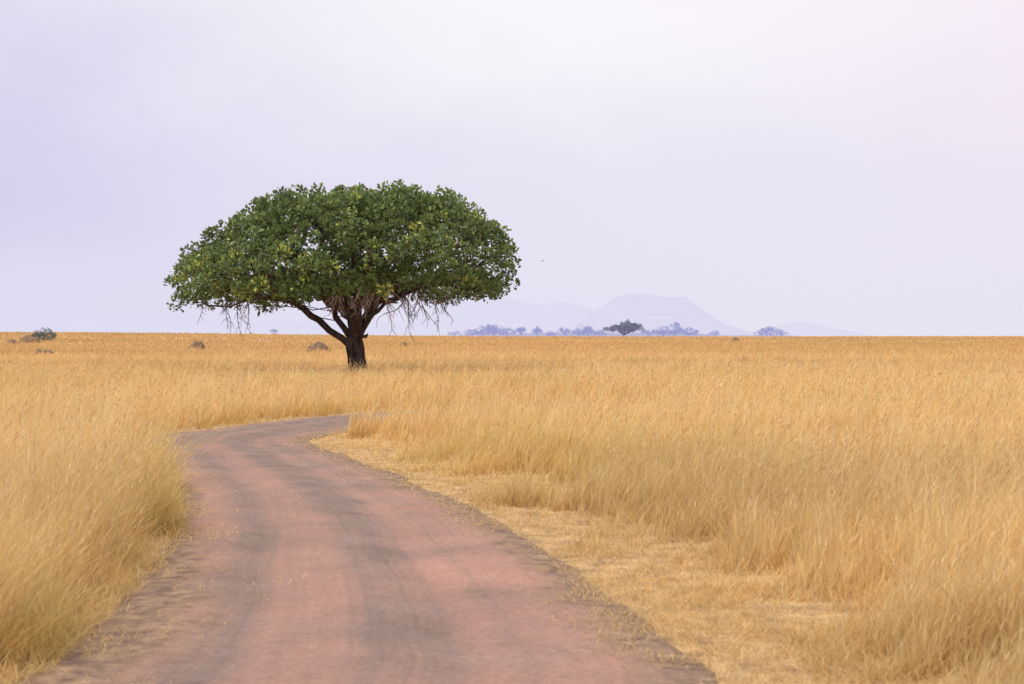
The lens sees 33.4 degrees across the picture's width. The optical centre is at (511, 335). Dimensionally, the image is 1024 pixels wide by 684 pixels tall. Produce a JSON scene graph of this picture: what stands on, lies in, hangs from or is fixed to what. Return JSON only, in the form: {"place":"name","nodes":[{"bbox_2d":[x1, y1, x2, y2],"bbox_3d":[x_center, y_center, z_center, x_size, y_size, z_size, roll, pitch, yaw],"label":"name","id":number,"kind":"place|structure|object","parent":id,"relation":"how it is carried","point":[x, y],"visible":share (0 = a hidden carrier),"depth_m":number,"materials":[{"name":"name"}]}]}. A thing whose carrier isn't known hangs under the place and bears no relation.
{"place":"outdoors","nodes":[
{"label":"outdoors","id":0,"kind":"place"},
{"bbox_2d":[0,313,397,335],"bbox_3d":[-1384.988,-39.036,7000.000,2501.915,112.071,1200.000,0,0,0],"label":"hills","id":1,"kind":"structure","parent":0,"point":[159,323],"depth_m":6681.03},
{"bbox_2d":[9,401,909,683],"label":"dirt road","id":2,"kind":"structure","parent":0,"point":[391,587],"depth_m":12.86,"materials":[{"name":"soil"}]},
{"bbox_2d":[379,297,594,335],"bbox_3d":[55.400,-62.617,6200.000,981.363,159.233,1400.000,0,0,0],"label":"hills","id":3,"kind":"structure","parent":0,"point":[506,313],"depth_m":5796.66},
{"bbox_2d":[0,334,1022,683],"bbox_3d":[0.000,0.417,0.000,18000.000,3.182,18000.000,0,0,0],"label":"ground","id":4,"kind":"structure","parent":0,"point":[598,562],"depth_m":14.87,"materials":[{"name":"yellow plant"}]},
{"bbox_2d":[7,339,17,344],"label":"termite mound","id":5,"kind":"object","parent":4,"relation":"on","point":[12,341],"visible":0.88,"depth_m":263.25,"materials":[{"name":"brown soil"}]},
{"bbox_2d":[19,335,40,342],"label":"termite mound","id":6,"kind":"object","parent":4,"relation":"on","point":[27,338],"visible":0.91,"depth_m":292.88,"materials":[{"name":"brown soil"}]},
{"bbox_2d":[32,349,53,354],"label":"termite mound","id":7,"kind":"object","parent":4,"relation":"on","point":[39,351],"visible":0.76,"depth_m":166.31,"materials":[{"name":"brown soil"}]},
{"bbox_2d":[30,327,56,340],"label":"leafy bush","id":8,"kind":"object","parent":4,"relation":"on","point":[43,335],"visible":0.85,"depth_m":329.57,"materials":[{"name":"green plant"}]},
{"bbox_2d":[189,340,205,349],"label":"termite mound","id":9,"kind":"object","parent":4,"relation":"on","point":[194,344],"visible":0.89,"depth_m":211.29,"materials":[{"name":"brown soil"}]},
{"bbox_2d":[306,341,329,352],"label":"brush mound","id":10,"kind":"object","parent":4,"relation":"on","point":[317,345],"visible":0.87,"depth_m":194.01,"materials":[{"name":"brown plant"}]},
{"bbox_2d":[164,179,521,371],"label":"savanna tree","id":11,"kind":"object","parent":4,"relation":"on","point":[360,218],"visible":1,"depth_m":80.49,"materials":[{"name":"green plant"}]},
{"bbox_2d":[447,330,461,335],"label":"hazy tree","id":12,"kind":"object","parent":4,"relation":"on","point":[454,333],"visible":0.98,"depth_m":1295.31,"materials":[{"name":"blue plant"}]},
{"bbox_2d":[464,329,481,335],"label":"hazy tree","id":13,"kind":"object","parent":4,"relation":"on","point":[472,333],"visible":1,"depth_m":1185.36,"materials":[{"name":"blue plant"}]},
{"bbox_2d":[475,326,491,335],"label":"hazy tree","id":14,"kind":"object","parent":4,"relation":"on","point":[482,329],"visible":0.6,"depth_m":1296.65,"materials":[{"name":"blue plant"}]},
{"bbox_2d":[485,324,503,335],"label":"hazy tree","id":15,"kind":"object","parent":4,"relation":"on","point":[493,328],"visible":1,"depth_m":1220.70,"materials":[{"name":"blue plant"}]},
{"bbox_2d":[500,328,516,335],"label":"hazy tree","id":16,"kind":"object","parent":4,"relation":"on","point":[508,331],"visible":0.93,"depth_m":1256.85,"materials":[{"name":"blue plant"}]},
{"bbox_2d":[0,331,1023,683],"bbox_3d":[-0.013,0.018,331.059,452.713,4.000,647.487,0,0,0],"label":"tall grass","id":17,"kind":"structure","parent":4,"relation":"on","point":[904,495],"depth_m":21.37,"materials":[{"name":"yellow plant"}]},
{"bbox_2d":[516,327,525,336],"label":"hazy tree","id":18,"kind":"object","parent":4,"relation":"on","point":[520,330],"visible":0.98,"depth_m":1295.34,"materials":[{"name":"blue plant"}]},
{"bbox_2d":[532,326,542,334],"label":"hazy tree","id":19,"kind":"object","parent":4,"relation":"on","point":[536,330],"visible":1,"depth_m":1310.44,"materials":[{"name":"blue plant"}]},
{"bbox_2d":[556,327,573,335],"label":"hazy tree","id":20,"kind":"object","parent":4,"relation":"on","point":[564,331],"visible":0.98,"depth_m":1307.39,"materials":[{"name":"blue plant"}]},
{"bbox_2d":[572,328,584,335],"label":"hazy tree","id":21,"kind":"object","parent":4,"relation":"on","point":[577,332],"visible":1,"depth_m":1205.24,"materials":[{"name":"blue plant"}]},
{"bbox_2d":[583,326,594,336],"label":"hazy tree","id":22,"kind":"object","parent":4,"relation":"on","point":[586,331],"visible":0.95,"depth_m":1269.28,"materials":[{"name":"blue plant"}]},
{"bbox_2d":[593,330,606,335],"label":"hazy tree","id":23,"kind":"object","parent":4,"relation":"on","point":[598,332],"visible":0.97,"depth_m":1341.53,"materials":[{"name":"blue plant"}]},
{"bbox_2d":[603,319,643,335],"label":"acacia tree","id":24,"kind":"object","parent":4,"relation":"on","point":[625,327],"visible":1,"depth_m":638.36,"materials":[{"name":"plant"}]},
{"bbox_2d":[641,329,654,336],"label":"hazy tree","id":25,"kind":"object","parent":4,"relation":"on","point":[647,332],"visible":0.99,"depth_m":1345.03,"materials":[{"name":"blue plant"}]},
{"bbox_2d":[654,326,671,335],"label":"hazy tree","id":26,"kind":"object","parent":4,"relation":"on","point":[660,332],"visible":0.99,"depth_m":1151.63,"materials":[{"name":"blue plant"}]},
{"bbox_2d":[665,321,685,336],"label":"hazy tree","id":27,"kind":"object","parent":4,"relation":"on","point":[676,329],"visible":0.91,"depth_m":1240.90,"materials":[{"name":"blue plant"}]},
{"bbox_2d":[680,326,698,335],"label":"hazy tree","id":28,"kind":"object","parent":4,"relation":"on","point":[687,333],"visible":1,"depth_m":1223.18,"materials":[{"name":"blue plant"}]},
{"bbox_2d":[753,328,768,335],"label":"hazy tree","id":29,"kind":"object","parent":4,"relation":"on","point":[765,333],"visible":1,"depth_m":1269.25,"materials":[{"name":"blue plant"}]},
{"bbox_2d":[762,325,780,335],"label":"hazy tree","id":30,"kind":"object","parent":4,"relation":"on","point":[769,329],"visible":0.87,"depth_m":1344.58,"materials":[{"name":"blue plant"}]},
{"bbox_2d":[775,330,788,335],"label":"hazy tree","id":31,"kind":"object","parent":4,"relation":"on","point":[782,332],"visible":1,"depth_m":1241.06,"materials":[{"name":"blue plant"}]},
{"bbox_2d":[0,0,1023,335],"label":"sky","id":32,"kind":"structure","parent":0,"point":[857,166],"materials":[{"name":"white"}]},
{"bbox_2d":[461,331,789,335],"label":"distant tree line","id":33,"kind":"object","parent":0,"point":[590,334],"visible":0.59,"depth_m":1457.44,"materials":[{"name":"green plant"}]},
{"bbox_2d":[576,294,760,334],"bbox_3d":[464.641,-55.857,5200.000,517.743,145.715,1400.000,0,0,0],"label":"mountain","id":34,"kind":"structure","parent":0,"point":[650,312],"depth_m":4842.45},
{"bbox_2d":[756,321,873,335],"bbox_3d":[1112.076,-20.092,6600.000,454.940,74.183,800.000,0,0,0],"label":"hills","id":35,"kind":"structure","parent":0,"point":[800,328],"depth_m":6337.60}
]}

